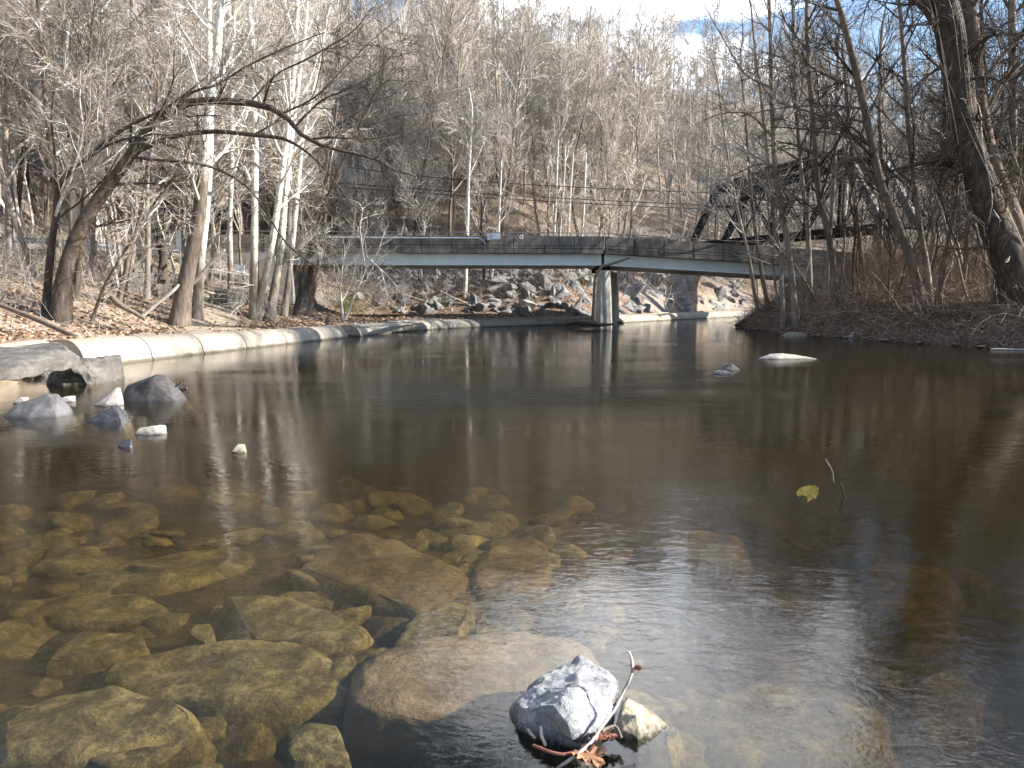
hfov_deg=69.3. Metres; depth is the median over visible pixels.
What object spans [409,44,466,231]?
bare tree
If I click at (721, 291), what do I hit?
boulder
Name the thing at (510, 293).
boulder
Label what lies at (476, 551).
sunken stone
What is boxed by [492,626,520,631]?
sunken stone
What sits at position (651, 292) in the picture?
boulder
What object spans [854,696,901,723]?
sunken stone
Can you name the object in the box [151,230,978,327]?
road bridge
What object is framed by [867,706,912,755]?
sunken stone
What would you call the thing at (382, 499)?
sunken stone
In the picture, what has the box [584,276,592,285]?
boulder
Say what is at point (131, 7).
bare tree
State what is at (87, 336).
leaf litter
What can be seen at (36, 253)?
undergrowth
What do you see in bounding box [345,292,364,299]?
boulder
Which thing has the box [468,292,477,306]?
boulder
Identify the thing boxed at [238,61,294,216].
bare tree
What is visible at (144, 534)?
sunken stone
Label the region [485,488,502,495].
sunken stone
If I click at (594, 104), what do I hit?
bare tree
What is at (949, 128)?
bare tree
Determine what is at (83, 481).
sunken stone
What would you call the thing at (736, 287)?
boulder
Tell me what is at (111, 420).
rock
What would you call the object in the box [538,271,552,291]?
boulder
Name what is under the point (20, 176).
bare tree
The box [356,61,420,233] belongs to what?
bare tree
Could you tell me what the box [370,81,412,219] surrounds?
bare tree
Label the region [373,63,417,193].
bare tree
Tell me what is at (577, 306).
boulder
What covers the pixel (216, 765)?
sunken stone
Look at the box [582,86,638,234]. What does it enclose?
bare tree
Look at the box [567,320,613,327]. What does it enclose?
driftwood
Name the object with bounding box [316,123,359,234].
bare tree
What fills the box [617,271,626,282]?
boulder
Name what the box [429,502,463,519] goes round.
sunken stone
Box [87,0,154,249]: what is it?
bare tree
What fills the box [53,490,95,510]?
sunken stone
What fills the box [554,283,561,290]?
boulder
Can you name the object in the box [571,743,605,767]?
dead leaf
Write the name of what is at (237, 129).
bare tree
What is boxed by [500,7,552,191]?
bare tree
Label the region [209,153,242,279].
bare tree
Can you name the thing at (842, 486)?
twig
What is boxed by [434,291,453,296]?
boulder
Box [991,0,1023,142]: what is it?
bare tree
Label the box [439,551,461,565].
sunken stone
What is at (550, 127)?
bare tree
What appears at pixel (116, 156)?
bare tree
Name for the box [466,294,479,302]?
boulder
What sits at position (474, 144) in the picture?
bare tree
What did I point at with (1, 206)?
bare tree
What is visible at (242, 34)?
bare tree
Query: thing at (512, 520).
sunken stone
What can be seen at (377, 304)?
boulder
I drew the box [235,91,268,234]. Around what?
bare tree
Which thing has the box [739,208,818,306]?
sapling
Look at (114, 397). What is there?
rock
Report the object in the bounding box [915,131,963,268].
bare tree
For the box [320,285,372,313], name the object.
green shrub
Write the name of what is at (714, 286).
boulder
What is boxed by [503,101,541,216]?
bare tree
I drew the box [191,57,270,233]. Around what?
bare tree
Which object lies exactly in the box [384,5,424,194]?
bare tree
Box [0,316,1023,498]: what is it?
water
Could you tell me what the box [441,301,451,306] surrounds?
boulder
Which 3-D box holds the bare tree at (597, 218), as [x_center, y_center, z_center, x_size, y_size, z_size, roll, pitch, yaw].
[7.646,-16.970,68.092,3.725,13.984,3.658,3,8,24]
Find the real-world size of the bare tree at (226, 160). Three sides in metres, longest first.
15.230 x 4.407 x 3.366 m
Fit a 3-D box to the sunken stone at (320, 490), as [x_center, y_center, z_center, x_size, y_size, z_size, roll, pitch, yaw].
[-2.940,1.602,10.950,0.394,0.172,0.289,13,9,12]
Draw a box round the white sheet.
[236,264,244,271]
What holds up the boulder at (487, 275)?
on the ground
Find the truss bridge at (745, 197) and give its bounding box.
[690,148,924,244]
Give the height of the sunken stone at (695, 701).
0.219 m
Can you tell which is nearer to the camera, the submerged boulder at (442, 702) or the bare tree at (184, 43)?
the submerged boulder at (442, 702)
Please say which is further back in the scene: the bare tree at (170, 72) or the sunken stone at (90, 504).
the bare tree at (170, 72)
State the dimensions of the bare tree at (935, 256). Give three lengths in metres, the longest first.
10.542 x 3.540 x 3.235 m
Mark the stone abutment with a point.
(909, 240)
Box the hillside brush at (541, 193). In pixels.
[11,3,1006,309]
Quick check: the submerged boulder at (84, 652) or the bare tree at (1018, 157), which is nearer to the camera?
the submerged boulder at (84, 652)
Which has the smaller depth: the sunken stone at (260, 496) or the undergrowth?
the sunken stone at (260, 496)
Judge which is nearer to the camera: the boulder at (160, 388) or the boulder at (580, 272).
the boulder at (160, 388)
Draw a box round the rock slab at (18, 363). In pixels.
[0,342,80,380]
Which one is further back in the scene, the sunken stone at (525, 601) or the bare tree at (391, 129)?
the bare tree at (391, 129)
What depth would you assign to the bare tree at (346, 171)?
62.51 m
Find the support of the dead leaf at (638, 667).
attached to the lodged branch
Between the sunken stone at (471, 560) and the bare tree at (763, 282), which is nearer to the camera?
the sunken stone at (471, 560)
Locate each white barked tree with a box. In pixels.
[138,0,272,320]
[172,0,278,298]
[186,0,319,320]
[204,0,355,321]
[240,0,376,321]
[267,0,351,316]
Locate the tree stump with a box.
[324,315,333,323]
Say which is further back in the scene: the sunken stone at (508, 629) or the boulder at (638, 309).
the boulder at (638, 309)
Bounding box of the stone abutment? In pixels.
[871,229,945,255]
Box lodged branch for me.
[556,651,639,767]
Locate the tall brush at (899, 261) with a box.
[794,196,990,295]
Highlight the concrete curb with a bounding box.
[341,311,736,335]
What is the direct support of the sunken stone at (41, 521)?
on the ground
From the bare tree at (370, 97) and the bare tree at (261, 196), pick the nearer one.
the bare tree at (261, 196)
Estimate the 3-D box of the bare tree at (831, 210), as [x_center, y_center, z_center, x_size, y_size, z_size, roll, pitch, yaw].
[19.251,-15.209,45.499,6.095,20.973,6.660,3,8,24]
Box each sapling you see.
[88,167,180,321]
[301,178,414,320]
[318,232,385,319]
[430,80,520,296]
[479,138,518,286]
[538,129,573,275]
[546,127,579,270]
[551,139,592,272]
[575,143,603,271]
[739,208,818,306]
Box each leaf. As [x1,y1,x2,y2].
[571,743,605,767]
[590,729,608,741]
[603,729,617,741]
[630,663,640,670]
[796,485,818,502]
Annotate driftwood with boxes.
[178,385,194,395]
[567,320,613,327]
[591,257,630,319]
[652,312,668,315]
[664,298,674,309]
[991,348,1023,349]
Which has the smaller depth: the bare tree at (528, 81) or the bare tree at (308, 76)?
the bare tree at (308, 76)
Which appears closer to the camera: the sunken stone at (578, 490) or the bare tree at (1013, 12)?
the sunken stone at (578, 490)
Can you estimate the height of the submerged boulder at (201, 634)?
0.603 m
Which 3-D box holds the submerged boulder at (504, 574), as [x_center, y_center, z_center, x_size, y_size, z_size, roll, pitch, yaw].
[0.006,1.948,7.107,1.011,0.633,2.171,0,7,0]
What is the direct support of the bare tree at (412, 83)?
on the ground
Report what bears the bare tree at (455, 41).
on the ground
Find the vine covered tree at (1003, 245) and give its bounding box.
[819,0,1023,308]
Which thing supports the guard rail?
on the ground
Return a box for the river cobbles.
[0,522,1023,767]
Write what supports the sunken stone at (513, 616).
on the ground
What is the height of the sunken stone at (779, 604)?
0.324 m
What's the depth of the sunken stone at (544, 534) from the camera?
7.99 m
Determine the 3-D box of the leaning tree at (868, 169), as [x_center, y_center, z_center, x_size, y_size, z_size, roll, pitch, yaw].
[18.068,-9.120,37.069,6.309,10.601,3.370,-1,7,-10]
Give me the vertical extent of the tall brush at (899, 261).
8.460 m
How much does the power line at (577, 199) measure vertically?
2.319 m
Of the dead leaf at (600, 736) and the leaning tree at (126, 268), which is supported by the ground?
the leaning tree at (126, 268)
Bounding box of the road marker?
[176,231,180,267]
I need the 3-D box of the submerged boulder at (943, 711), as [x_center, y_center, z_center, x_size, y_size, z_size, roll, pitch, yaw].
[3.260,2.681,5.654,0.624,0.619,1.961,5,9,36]
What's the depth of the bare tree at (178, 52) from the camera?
55.36 m
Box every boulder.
[0,394,84,443]
[0,534,73,565]
[0,593,168,635]
[0,686,217,767]
[43,631,150,675]
[93,639,347,756]
[105,545,254,597]
[122,374,200,424]
[186,624,215,645]
[218,595,377,655]
[285,723,351,767]
[300,533,469,620]
[342,632,599,767]
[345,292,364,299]
[370,301,381,306]
[373,280,389,288]
[380,284,406,294]
[382,273,400,283]
[393,602,474,647]
[395,273,415,284]
[397,306,406,312]
[398,269,412,274]
[398,290,412,300]
[398,299,411,304]
[408,311,418,314]
[409,281,419,286]
[414,285,429,297]
[420,306,429,313]
[422,269,442,284]
[426,283,435,292]
[428,296,440,303]
[430,274,437,281]
[430,303,436,311]
[432,269,438,274]
[432,298,443,309]
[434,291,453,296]
[436,287,453,293]
[441,295,454,299]
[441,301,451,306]
[442,278,461,289]
[442,298,454,303]
[454,274,470,285]
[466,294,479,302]
[467,284,475,289]
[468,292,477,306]
[468,538,552,607]
[470,278,483,287]
[472,273,489,282]
[475,303,488,310]
[486,284,501,292]
[486,300,500,307]
[487,269,498,275]
[488,273,513,285]
[488,298,501,303]
[496,282,505,291]
[500,306,517,311]
[500,310,511,313]
[504,289,515,297]
[505,283,518,290]
[506,654,619,767]
[516,299,536,307]
[517,277,526,282]
[517,307,529,315]
[518,282,535,292]
[523,290,530,299]
[528,271,537,284]
[534,271,560,281]
[535,303,547,306]
[536,308,549,315]
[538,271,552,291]
[548,299,560,306]
[549,284,555,295]
[553,284,572,298]
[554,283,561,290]
[559,302,572,309]
[566,271,577,280]
[568,270,588,277]
[569,280,585,295]
[569,298,581,313]
[572,308,590,315]
[577,276,592,283]
[578,294,591,303]
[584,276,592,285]
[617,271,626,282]
[619,307,628,313]
[619,689,685,767]
[622,304,636,312]
[624,285,644,298]
[630,279,644,292]
[633,306,641,313]
[635,530,752,612]
[642,272,665,287]
[644,303,650,310]
[646,286,658,297]
[653,289,664,296]
[665,277,674,285]
[672,276,685,293]
[675,289,683,295]
[677,306,684,311]
[678,297,690,304]
[681,301,691,305]
[683,306,690,311]
[684,275,697,285]
[689,682,900,767]
[700,281,718,289]
[709,300,717,306]
[712,305,727,310]
[715,285,727,300]
[728,285,739,289]
[730,289,738,296]
[758,353,815,366]
[848,563,965,657]
[904,669,987,767]
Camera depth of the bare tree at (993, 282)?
34.05 m
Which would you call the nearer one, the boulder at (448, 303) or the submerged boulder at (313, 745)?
the submerged boulder at (313, 745)
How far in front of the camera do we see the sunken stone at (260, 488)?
10.75 m
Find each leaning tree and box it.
[0,0,255,313]
[110,6,198,307]
[291,105,382,316]
[305,83,360,316]
[706,0,927,311]
[811,93,924,249]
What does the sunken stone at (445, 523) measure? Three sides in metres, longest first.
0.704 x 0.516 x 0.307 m
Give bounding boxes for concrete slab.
[356,323,411,327]
[387,318,422,322]
[403,318,444,322]
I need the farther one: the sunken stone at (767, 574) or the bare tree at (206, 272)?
the bare tree at (206, 272)
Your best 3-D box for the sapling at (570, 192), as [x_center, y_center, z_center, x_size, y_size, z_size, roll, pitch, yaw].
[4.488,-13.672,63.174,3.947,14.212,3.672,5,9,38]
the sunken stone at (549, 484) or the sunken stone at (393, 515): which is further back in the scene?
the sunken stone at (549, 484)
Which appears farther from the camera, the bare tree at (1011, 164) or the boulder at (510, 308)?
the boulder at (510, 308)
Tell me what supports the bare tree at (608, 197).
on the ground
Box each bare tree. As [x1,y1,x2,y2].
[0,0,60,231]
[0,0,77,255]
[0,0,120,276]
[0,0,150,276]
[0,0,195,301]
[0,1,38,107]
[0,2,37,164]
[0,2,59,277]
[0,14,45,226]
[0,41,25,222]
[0,42,24,173]
[0,64,42,188]
[0,79,23,213]
[0,106,16,246]
[1,0,17,185]
[1,2,55,227]
[2,55,46,232]
[9,0,127,236]
[9,12,128,238]
[29,0,137,233]
[33,0,166,244]
[34,37,59,188]
[36,0,158,270]
[41,0,162,297]
[50,0,144,283]
[58,0,199,299]
[70,148,122,250]
[78,86,125,288]
[80,156,118,249]
[84,0,178,238]
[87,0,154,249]
[94,22,122,215]
[96,0,326,326]
[102,56,126,221]
[103,32,192,291]
[105,68,159,272]
[111,2,191,219]
[113,0,178,239]
[113,43,227,289]
[114,9,189,272]
[118,93,191,285]
[122,175,151,245]
[129,0,228,233]
[138,1,197,180]
[146,0,227,229]
[156,117,237,290]
[158,5,199,129]
[160,97,197,225]
[167,0,200,261]
[168,110,206,262]
[172,19,249,218]
[173,4,260,284]
[173,52,240,225]
[182,39,271,288]
[185,1,259,226]
[187,18,229,233]
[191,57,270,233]
[194,6,263,233]
[200,31,262,233]
[204,0,261,233]
[209,1,258,233]
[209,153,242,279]
[219,53,286,210]
[221,75,243,233]
[228,161,260,233]
[229,56,281,227]
[234,92,298,225]
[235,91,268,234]
[238,39,319,217]
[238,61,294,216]
[244,0,325,282]
[250,2,317,234]
[257,69,317,230]
[260,22,338,232]
[262,59,346,234]
[267,88,313,234]
[273,128,324,233]
[291,126,319,224]
[294,68,331,210]
[300,0,332,126]
[300,87,352,234]
[305,59,349,177]
[306,147,331,224]
[307,1,372,203]
[314,81,355,234]
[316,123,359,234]
[323,34,388,199]
[327,68,378,226]
[329,19,395,233]
[331,141,380,281]
[348,54,387,203]
[349,28,395,224]
[350,113,396,283]
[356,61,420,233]
[358,55,404,213]
[364,44,407,234]
[366,147,395,225]
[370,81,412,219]
[373,15,424,207]
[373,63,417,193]
[379,63,411,200]
[382,71,437,234]
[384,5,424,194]
[386,99,439,234]
[388,145,455,280]
[395,31,421,196]
[395,52,465,234]
[397,0,485,231]
[407,66,455,203]
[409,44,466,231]
[419,130,444,269]
[422,0,493,235]
[429,0,485,127]
[429,12,465,186]
[429,106,451,233]
[430,19,492,235]
[432,131,444,184]
[435,70,502,286]
[441,49,478,187]
[442,7,500,201]
[443,20,495,190]
[454,27,508,196]
[454,61,502,224]
[460,0,558,274]
[467,69,486,221]
[491,2,556,235]
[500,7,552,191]
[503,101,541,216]
[504,0,548,204]
[513,0,578,204]
[519,42,584,235]
[519,57,588,271]
[526,33,596,234]
[539,33,615,235]
[543,0,607,227]
[544,28,629,244]
[546,113,570,235]
[561,50,612,225]
[568,19,638,222]
[571,119,614,235]
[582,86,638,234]
[586,92,628,236]
[594,58,653,236]
[602,0,685,236]
[611,44,671,286]
[661,0,838,327]
[670,0,763,315]
[695,0,810,314]
[721,0,814,330]
[726,0,885,308]
[745,0,840,305]
[779,0,878,294]
[790,0,908,294]
[814,118,883,295]
[815,59,897,298]
[826,0,937,294]
[831,123,886,295]
[839,0,941,301]
[846,87,924,304]
[857,132,905,267]
[862,62,953,306]
[875,90,979,303]
[877,6,1005,288]
[883,0,1023,242]
[886,26,971,287]
[892,117,960,299]
[894,0,1023,314]
[895,3,1021,295]
[896,134,941,266]
[899,86,964,284]
[901,90,953,256]
[904,67,1001,297]
[914,92,974,301]
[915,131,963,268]
[919,64,997,273]
[919,114,972,274]
[921,79,1002,265]
[923,110,1006,293]
[927,0,1023,280]
[941,0,1023,285]
[951,107,1005,284]
[957,158,1003,292]
[981,0,1023,287]
[984,0,1023,180]
[985,0,1023,209]
[989,111,1023,302]
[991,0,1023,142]
[993,80,1023,302]
[994,0,1023,197]
[995,117,1021,199]
[997,62,1023,298]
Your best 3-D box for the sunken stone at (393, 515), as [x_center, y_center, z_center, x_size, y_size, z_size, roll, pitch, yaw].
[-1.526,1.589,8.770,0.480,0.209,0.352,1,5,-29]
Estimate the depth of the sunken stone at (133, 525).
8.38 m
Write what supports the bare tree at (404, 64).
on the ground
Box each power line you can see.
[294,185,912,210]
[303,180,965,206]
[306,161,933,193]
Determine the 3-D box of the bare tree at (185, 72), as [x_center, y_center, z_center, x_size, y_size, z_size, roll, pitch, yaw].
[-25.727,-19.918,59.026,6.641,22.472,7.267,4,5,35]
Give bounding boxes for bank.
[723,249,1023,347]
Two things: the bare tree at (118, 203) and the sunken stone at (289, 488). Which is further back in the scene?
the bare tree at (118, 203)
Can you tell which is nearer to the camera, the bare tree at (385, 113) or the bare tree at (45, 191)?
the bare tree at (45, 191)
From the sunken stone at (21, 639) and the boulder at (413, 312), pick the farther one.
the boulder at (413, 312)
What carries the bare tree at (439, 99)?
on the ground
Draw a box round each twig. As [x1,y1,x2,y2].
[526,728,535,738]
[532,744,578,755]
[539,726,546,745]
[565,735,588,742]
[825,459,833,482]
[839,477,845,497]
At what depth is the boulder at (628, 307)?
64.33 m
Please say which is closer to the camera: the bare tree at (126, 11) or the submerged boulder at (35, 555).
the submerged boulder at (35, 555)
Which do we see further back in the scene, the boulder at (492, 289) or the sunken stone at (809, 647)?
the boulder at (492, 289)
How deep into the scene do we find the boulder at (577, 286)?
62.22 m
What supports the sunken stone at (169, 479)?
on the ground
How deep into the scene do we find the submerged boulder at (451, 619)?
5.63 m
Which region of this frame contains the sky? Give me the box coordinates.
[290,0,1023,151]
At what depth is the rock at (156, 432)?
11.76 m
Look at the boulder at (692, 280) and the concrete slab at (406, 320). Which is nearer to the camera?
the concrete slab at (406, 320)
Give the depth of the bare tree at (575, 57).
67.32 m
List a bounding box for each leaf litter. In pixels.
[0,175,591,343]
[50,315,580,338]
[742,267,1023,334]
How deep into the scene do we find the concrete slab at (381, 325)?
37.17 m
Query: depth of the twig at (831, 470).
8.30 m
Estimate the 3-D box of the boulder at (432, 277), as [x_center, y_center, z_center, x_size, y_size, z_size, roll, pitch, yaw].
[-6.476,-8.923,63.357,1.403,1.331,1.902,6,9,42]
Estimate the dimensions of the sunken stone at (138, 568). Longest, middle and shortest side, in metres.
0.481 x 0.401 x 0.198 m
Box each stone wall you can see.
[124,263,156,293]
[151,279,174,298]
[209,289,248,310]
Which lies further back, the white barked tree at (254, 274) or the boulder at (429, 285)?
the boulder at (429, 285)
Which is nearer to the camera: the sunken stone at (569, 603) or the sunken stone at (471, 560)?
the sunken stone at (569, 603)
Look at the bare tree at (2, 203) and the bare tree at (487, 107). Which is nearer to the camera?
the bare tree at (2, 203)
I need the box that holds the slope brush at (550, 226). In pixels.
[49,111,776,302]
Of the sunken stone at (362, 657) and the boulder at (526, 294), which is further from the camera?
the boulder at (526, 294)
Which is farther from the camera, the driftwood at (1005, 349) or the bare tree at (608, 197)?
the bare tree at (608, 197)
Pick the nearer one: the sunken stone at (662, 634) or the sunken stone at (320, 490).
the sunken stone at (662, 634)
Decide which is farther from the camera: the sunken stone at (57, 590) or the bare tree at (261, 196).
the bare tree at (261, 196)
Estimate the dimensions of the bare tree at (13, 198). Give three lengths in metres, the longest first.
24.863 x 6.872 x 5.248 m
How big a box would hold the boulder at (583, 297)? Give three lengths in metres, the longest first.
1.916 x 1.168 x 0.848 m
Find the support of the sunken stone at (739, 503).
on the ground
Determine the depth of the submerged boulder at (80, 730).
4.29 m
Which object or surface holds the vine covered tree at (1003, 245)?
on the ground
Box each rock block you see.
[37,371,51,388]
[46,355,125,402]
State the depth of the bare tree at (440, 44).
64.39 m
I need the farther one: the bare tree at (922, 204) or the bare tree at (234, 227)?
the bare tree at (234, 227)
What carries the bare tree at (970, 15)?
on the ground
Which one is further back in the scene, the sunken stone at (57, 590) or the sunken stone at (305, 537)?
the sunken stone at (305, 537)
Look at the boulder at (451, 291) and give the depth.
60.91 m
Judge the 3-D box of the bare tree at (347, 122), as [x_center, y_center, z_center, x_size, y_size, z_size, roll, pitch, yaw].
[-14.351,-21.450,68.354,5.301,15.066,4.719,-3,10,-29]
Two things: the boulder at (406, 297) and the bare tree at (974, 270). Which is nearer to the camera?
the bare tree at (974, 270)
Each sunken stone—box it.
[0,504,31,524]
[0,524,26,543]
[0,547,30,573]
[0,619,59,659]
[20,604,61,628]
[26,531,77,548]
[33,511,61,528]
[37,581,81,598]
[43,543,70,558]
[47,512,93,532]
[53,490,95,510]
[61,552,126,574]
[72,570,115,593]
[75,475,109,487]
[76,492,123,512]
[88,739,193,767]
[93,537,125,549]
[94,502,138,514]
[97,512,158,538]
[108,482,127,490]
[122,503,158,515]
[123,477,155,491]
[127,564,163,572]
[139,529,159,539]
[145,484,203,504]
[154,474,197,488]
[172,537,231,551]
[175,496,200,509]
[185,763,236,767]
[199,479,243,491]
[199,489,259,511]
[200,487,222,496]
[201,534,226,545]
[218,722,277,760]
[220,486,274,500]
[220,628,252,640]
[243,485,273,495]
[248,505,304,525]
[253,484,264,493]
[259,499,275,506]
[267,520,314,531]
[275,491,318,510]
[275,529,324,544]
[276,591,323,608]
[282,569,318,591]
[284,484,304,491]
[302,543,335,555]
[303,486,323,495]
[309,503,353,523]
[315,589,329,596]
[323,578,331,593]
[327,646,375,658]
[329,653,358,689]
[332,477,377,497]
[332,605,371,625]
[338,603,372,615]
[340,499,370,513]
[346,514,399,530]
[353,646,387,666]
[358,497,366,501]
[362,616,411,646]
[366,491,416,511]
[370,508,403,521]
[397,496,431,515]
[399,539,408,545]
[415,529,447,543]
[426,515,473,531]
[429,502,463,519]
[437,528,479,538]
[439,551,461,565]
[449,487,487,505]
[451,598,488,627]
[452,522,488,528]
[455,553,482,571]
[456,563,469,576]
[457,548,484,556]
[480,538,514,550]
[481,513,514,532]
[482,495,509,510]
[484,603,532,631]
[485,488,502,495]
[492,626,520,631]
[495,511,518,527]
[505,593,538,610]
[516,524,555,548]
[525,509,575,526]
[531,478,563,491]
[534,589,555,604]
[542,589,584,617]
[545,495,594,516]
[553,485,587,498]
[560,619,618,655]
[594,524,610,536]
[600,548,631,573]
[645,619,697,647]
[660,684,709,731]
[668,612,713,635]
[717,529,749,544]
[724,495,770,516]
[742,653,810,689]
[752,566,784,582]
[753,589,820,619]
[774,533,822,558]
[802,641,841,653]
[846,665,910,702]
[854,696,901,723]
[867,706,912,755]
[948,568,990,598]
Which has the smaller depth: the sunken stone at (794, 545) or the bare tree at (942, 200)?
the sunken stone at (794, 545)
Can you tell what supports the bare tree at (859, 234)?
on the ground
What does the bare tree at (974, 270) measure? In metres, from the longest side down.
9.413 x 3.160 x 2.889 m
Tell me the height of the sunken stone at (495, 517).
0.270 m
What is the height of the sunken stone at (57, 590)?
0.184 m
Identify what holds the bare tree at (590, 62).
on the ground
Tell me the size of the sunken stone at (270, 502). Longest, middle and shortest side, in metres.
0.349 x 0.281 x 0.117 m
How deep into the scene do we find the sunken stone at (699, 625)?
7.09 m
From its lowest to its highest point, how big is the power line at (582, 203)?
2.229 m
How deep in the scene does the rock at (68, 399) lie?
15.32 m
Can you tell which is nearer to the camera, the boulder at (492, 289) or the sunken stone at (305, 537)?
the sunken stone at (305, 537)
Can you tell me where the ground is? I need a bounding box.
[0,1,1023,767]
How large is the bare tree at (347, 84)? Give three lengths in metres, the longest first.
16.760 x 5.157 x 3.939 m
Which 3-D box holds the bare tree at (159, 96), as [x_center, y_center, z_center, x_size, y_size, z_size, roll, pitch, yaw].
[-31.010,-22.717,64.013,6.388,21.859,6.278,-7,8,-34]
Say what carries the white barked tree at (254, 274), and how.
on the ground
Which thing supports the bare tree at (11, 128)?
on the ground
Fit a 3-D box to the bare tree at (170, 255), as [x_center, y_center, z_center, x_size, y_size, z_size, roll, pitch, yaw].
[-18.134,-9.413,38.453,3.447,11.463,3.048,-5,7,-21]
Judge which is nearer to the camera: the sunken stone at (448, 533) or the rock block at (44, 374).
the sunken stone at (448, 533)
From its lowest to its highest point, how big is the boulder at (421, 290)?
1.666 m
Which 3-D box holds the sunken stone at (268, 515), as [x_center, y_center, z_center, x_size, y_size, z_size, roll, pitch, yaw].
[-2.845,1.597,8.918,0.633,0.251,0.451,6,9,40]
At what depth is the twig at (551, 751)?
3.53 m
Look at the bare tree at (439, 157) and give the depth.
78.07 m
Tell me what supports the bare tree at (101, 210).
on the ground
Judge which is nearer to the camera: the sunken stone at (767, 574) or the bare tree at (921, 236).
the sunken stone at (767, 574)
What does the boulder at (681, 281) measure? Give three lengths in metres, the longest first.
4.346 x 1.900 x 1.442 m
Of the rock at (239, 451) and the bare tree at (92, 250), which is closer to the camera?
the rock at (239, 451)
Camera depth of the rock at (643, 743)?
3.73 m
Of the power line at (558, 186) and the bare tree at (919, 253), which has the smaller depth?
the bare tree at (919, 253)
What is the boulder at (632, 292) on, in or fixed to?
on the ground
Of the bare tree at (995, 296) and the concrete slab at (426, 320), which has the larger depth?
the concrete slab at (426, 320)
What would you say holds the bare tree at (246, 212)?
on the ground
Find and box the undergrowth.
[0,152,580,333]
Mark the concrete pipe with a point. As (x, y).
(130, 349)
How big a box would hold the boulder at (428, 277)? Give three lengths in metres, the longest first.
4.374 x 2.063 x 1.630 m
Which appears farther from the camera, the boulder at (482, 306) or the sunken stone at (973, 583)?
the boulder at (482, 306)
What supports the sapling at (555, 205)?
on the ground
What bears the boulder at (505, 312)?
on the ground
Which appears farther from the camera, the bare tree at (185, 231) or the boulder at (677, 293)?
the boulder at (677, 293)
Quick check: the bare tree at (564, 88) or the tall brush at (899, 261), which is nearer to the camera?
the tall brush at (899, 261)
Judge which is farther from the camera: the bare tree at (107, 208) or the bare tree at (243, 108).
the bare tree at (243, 108)
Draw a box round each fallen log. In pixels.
[0,303,77,336]
[109,294,145,319]
[141,284,179,316]
[194,249,229,283]
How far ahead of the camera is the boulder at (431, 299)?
59.44 m
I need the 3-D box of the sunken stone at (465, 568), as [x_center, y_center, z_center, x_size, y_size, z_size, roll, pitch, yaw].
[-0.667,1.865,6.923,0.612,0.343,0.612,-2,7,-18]
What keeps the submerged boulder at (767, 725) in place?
on the ground
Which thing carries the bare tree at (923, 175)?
on the ground
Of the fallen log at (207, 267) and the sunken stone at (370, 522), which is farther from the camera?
the fallen log at (207, 267)
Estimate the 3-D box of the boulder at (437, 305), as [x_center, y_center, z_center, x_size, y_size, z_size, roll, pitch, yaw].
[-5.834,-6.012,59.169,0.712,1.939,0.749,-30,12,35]
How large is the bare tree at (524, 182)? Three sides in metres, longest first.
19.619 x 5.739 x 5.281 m
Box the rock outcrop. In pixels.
[642,189,655,198]
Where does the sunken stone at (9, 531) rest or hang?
on the ground
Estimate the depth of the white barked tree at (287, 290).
42.05 m
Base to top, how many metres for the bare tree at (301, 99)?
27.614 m
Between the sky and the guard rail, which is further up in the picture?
the sky
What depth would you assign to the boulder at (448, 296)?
60.31 m
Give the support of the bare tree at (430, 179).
on the ground
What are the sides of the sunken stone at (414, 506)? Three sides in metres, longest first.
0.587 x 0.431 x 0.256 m
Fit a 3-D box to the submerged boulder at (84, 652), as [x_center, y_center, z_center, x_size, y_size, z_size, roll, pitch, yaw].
[-2.937,2.177,5.438,0.888,0.617,0.716,0,7,0]
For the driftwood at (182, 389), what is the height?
0.259 m
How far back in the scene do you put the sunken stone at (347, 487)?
10.79 m
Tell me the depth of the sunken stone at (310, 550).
7.40 m
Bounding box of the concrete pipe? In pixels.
[51,326,347,369]
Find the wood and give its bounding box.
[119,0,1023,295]
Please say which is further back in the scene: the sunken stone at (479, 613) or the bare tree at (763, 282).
the bare tree at (763, 282)
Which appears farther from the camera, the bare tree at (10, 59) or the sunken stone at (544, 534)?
the bare tree at (10, 59)
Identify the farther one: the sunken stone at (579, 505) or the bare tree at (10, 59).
the bare tree at (10, 59)
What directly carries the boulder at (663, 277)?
on the ground
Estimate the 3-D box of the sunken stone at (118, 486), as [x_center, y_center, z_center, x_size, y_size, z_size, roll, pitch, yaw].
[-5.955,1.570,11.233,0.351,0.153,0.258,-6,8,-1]
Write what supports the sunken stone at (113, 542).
on the ground
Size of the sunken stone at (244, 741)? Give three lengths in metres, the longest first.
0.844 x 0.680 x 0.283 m
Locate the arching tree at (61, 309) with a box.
[48,0,440,324]
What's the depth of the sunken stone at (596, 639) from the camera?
5.62 m
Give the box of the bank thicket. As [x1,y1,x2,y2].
[729,223,1023,334]
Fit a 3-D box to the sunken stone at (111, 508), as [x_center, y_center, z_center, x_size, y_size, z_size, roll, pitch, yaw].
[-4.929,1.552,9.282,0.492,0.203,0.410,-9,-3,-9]
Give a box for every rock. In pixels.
[13,397,28,405]
[62,396,75,406]
[78,407,141,447]
[95,388,123,409]
[118,439,132,453]
[135,425,167,440]
[232,444,247,459]
[607,697,673,767]
[713,370,731,377]
[721,364,738,369]
[783,332,807,335]
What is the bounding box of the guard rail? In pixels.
[0,234,180,253]
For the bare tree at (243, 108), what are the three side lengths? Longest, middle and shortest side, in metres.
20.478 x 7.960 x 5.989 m
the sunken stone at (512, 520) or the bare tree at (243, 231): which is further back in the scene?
the bare tree at (243, 231)
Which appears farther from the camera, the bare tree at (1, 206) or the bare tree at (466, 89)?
the bare tree at (466, 89)
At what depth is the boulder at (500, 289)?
60.77 m

